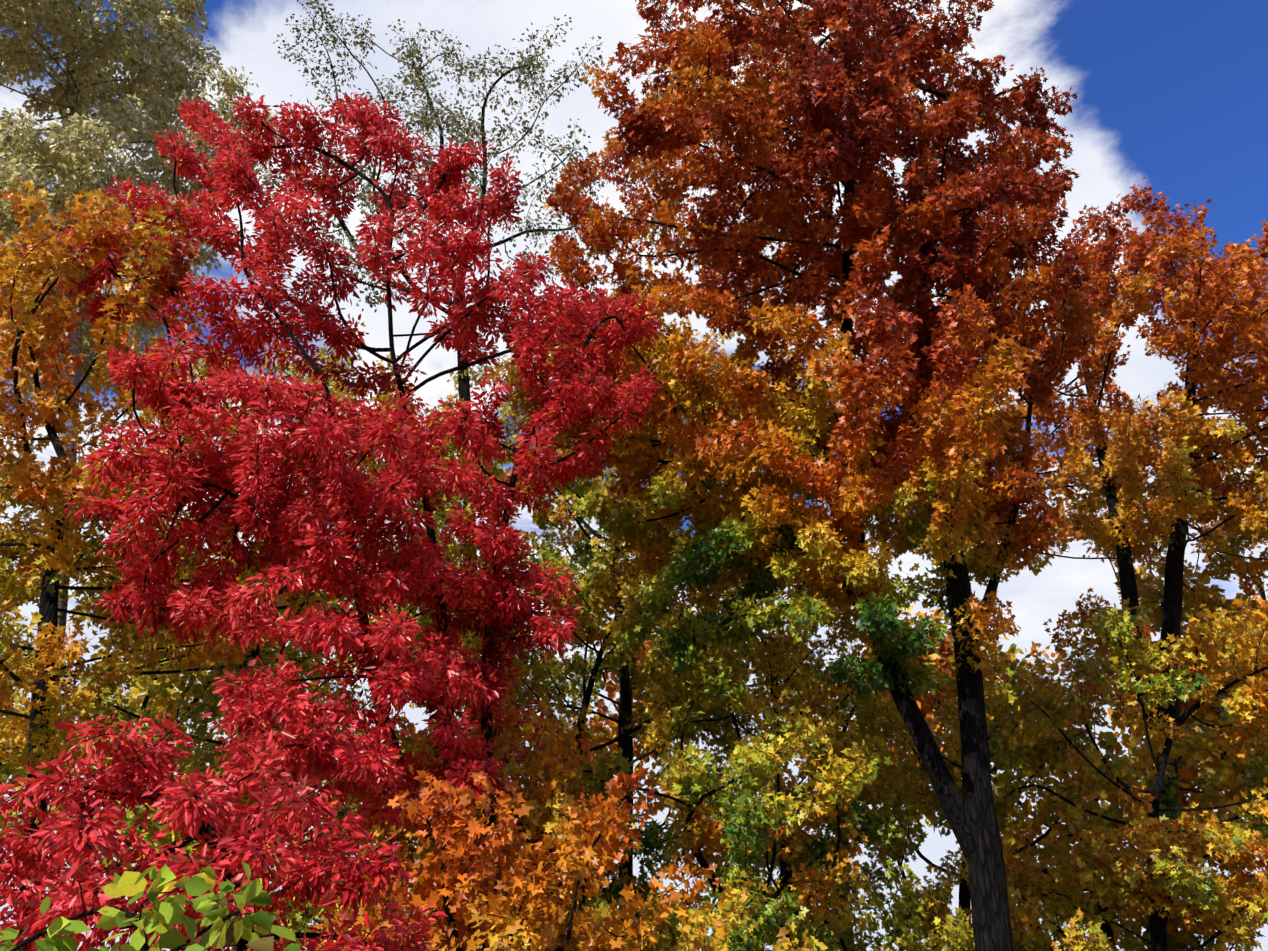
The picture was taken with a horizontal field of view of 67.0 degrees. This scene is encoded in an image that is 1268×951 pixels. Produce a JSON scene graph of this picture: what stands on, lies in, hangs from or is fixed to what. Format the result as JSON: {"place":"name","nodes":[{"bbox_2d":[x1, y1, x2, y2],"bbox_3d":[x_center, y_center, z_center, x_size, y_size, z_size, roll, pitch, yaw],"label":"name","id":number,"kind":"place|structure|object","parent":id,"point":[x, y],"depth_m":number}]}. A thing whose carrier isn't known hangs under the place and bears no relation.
{"place":"outdoors","nodes":[
{"label":"outdoors","id":0,"kind":"place"},
{"bbox_2d":[0,0,284,889],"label":"birch tree","id":1,"kind":"object","parent":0,"point":[127,129],"depth_m":16.74},
{"bbox_2d":[0,177,294,950],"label":"tree","id":2,"kind":"object","parent":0,"point":[22,301],"depth_m":9.77},
{"bbox_2d":[0,861,300,950],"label":"shrub","id":3,"kind":"object","parent":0,"point":[169,911],"depth_m":2.41},
{"bbox_2d":[0,528,364,915],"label":"tree","id":4,"kind":"object","parent":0,"point":[139,684],"depth_m":18.59},
{"bbox_2d":[0,711,447,950],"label":"tree","id":5,"kind":"object","parent":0,"point":[67,842],"depth_m":4.72},
{"bbox_2d":[0,324,540,904],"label":"yellow green tree","id":6,"kind":"object","parent":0,"point":[452,554],"depth_m":11.91},
{"bbox_2d":[86,539,507,944],"bbox_3d":[-8.420,7.036,23.160,10.716,12.126,8.391,0,-27,-1],"label":"tree","id":7,"kind":"object","parent":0,"point":[212,734],"depth_m":22.54},
{"bbox_2d":[16,92,666,950],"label":"red maple tree","id":8,"kind":"object","parent":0,"point":[330,482],"depth_m":8.87},
{"bbox_2d":[231,712,521,950],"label":"tree","id":9,"kind":"object","parent":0,"point":[298,921],"depth_m":9.25},
{"bbox_2d":[258,0,606,750],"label":"sparse tree","id":10,"kind":"object","parent":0,"point":[529,61],"depth_m":19.17},
{"bbox_2d":[222,764,723,950],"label":"tree","id":11,"kind":"object","parent":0,"point":[474,922],"depth_m":6.45},
{"bbox_2d":[334,690,705,950],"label":"tree","id":12,"kind":"object","parent":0,"point":[550,784],"depth_m":8.91},
{"bbox_2d":[424,682,615,950],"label":"tree","id":13,"kind":"object","parent":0,"point":[528,714],"depth_m":10.28},
{"bbox_2d":[359,529,734,950],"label":"tree","id":14,"kind":"object","parent":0,"point":[611,686],"depth_m":20.25},
{"bbox_2d":[400,525,755,915],"bbox_3d":[-0.852,4.324,12.998,5.278,7.735,3.481,0,-27,-1],"label":"tree","id":15,"kind":"object","parent":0,"point":[652,738],"depth_m":13.45},
{"bbox_2d":[493,365,729,917],"bbox_3d":[-0.287,3.046,14.813,4.422,11.660,3.607,0,-27,-1],"label":"tree","id":16,"kind":"object","parent":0,"point":[578,535],"depth_m":15.55},
{"bbox_2d":[0,0,1267,950],"label":"sky","id":17,"kind":"structure","parent":0,"point":[1173,94]},
{"bbox_2d":[421,272,860,924],"bbox_3d":[0.090,2.714,16.817,7.274,14.068,7.642,-9,-28,18],"label":"yellow green tree","id":18,"kind":"object","parent":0,"point":[540,521],"depth_m":16.15},
{"bbox_2d":[542,869,827,950],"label":"tree","id":19,"kind":"object","parent":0,"point":[719,938],"depth_m":7.98},
{"bbox_2d":[557,659,920,950],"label":"tree","id":20,"kind":"object","parent":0,"point":[756,775],"depth_m":9.70},
{"bbox_2d":[640,526,918,946],"bbox_3d":[2.013,4.198,12.520,3.943,7.536,3.831,0,-27,-1],"label":"tree","id":21,"kind":"object","parent":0,"point":[774,644],"depth_m":12.10},
{"bbox_2d":[503,0,1110,950],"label":"maple tree","id":22,"kind":"object","parent":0,"point":[871,444],"depth_m":11.28},
{"bbox_2d":[700,709,974,950],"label":"tree","id":23,"kind":"object","parent":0,"point":[827,935],"depth_m":11.56},
{"bbox_2d":[606,584,1079,950],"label":"tree","id":24,"kind":"object","parent":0,"point":[934,659],"depth_m":20.89},
{"bbox_2d":[795,834,1109,950],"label":"tree","id":25,"kind":"object","parent":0,"point":[1062,904],"depth_m":11.56},
{"bbox_2d":[806,679,1126,950],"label":"tree","id":26,"kind":"object","parent":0,"point":[889,728],"depth_m":13.83},
{"bbox_2d":[840,613,1267,950],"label":"tree","id":27,"kind":"object","parent":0,"point":[1035,830],"depth_m":19.31},
{"bbox_2d":[964,176,1267,948],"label":"orange tree","id":28,"kind":"object","parent":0,"point":[1165,465],"depth_m":17.49},
{"bbox_2d":[964,816,1267,950],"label":"tree","id":29,"kind":"object","parent":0,"point":[1185,924],"depth_m":10.53},
{"bbox_2d":[984,588,1267,950],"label":"tree","id":30,"kind":"object","parent":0,"point":[1100,624],"depth_m":11.67},
{"bbox_2d":[1000,566,1267,879],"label":"tree","id":31,"kind":"object","parent":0,"point":[1109,744],"depth_m":18.25},
{"bbox_2d":[1068,404,1267,745],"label":"tree","id":32,"kind":"object","parent":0,"point":[1105,514],"depth_m":33.21}
]}

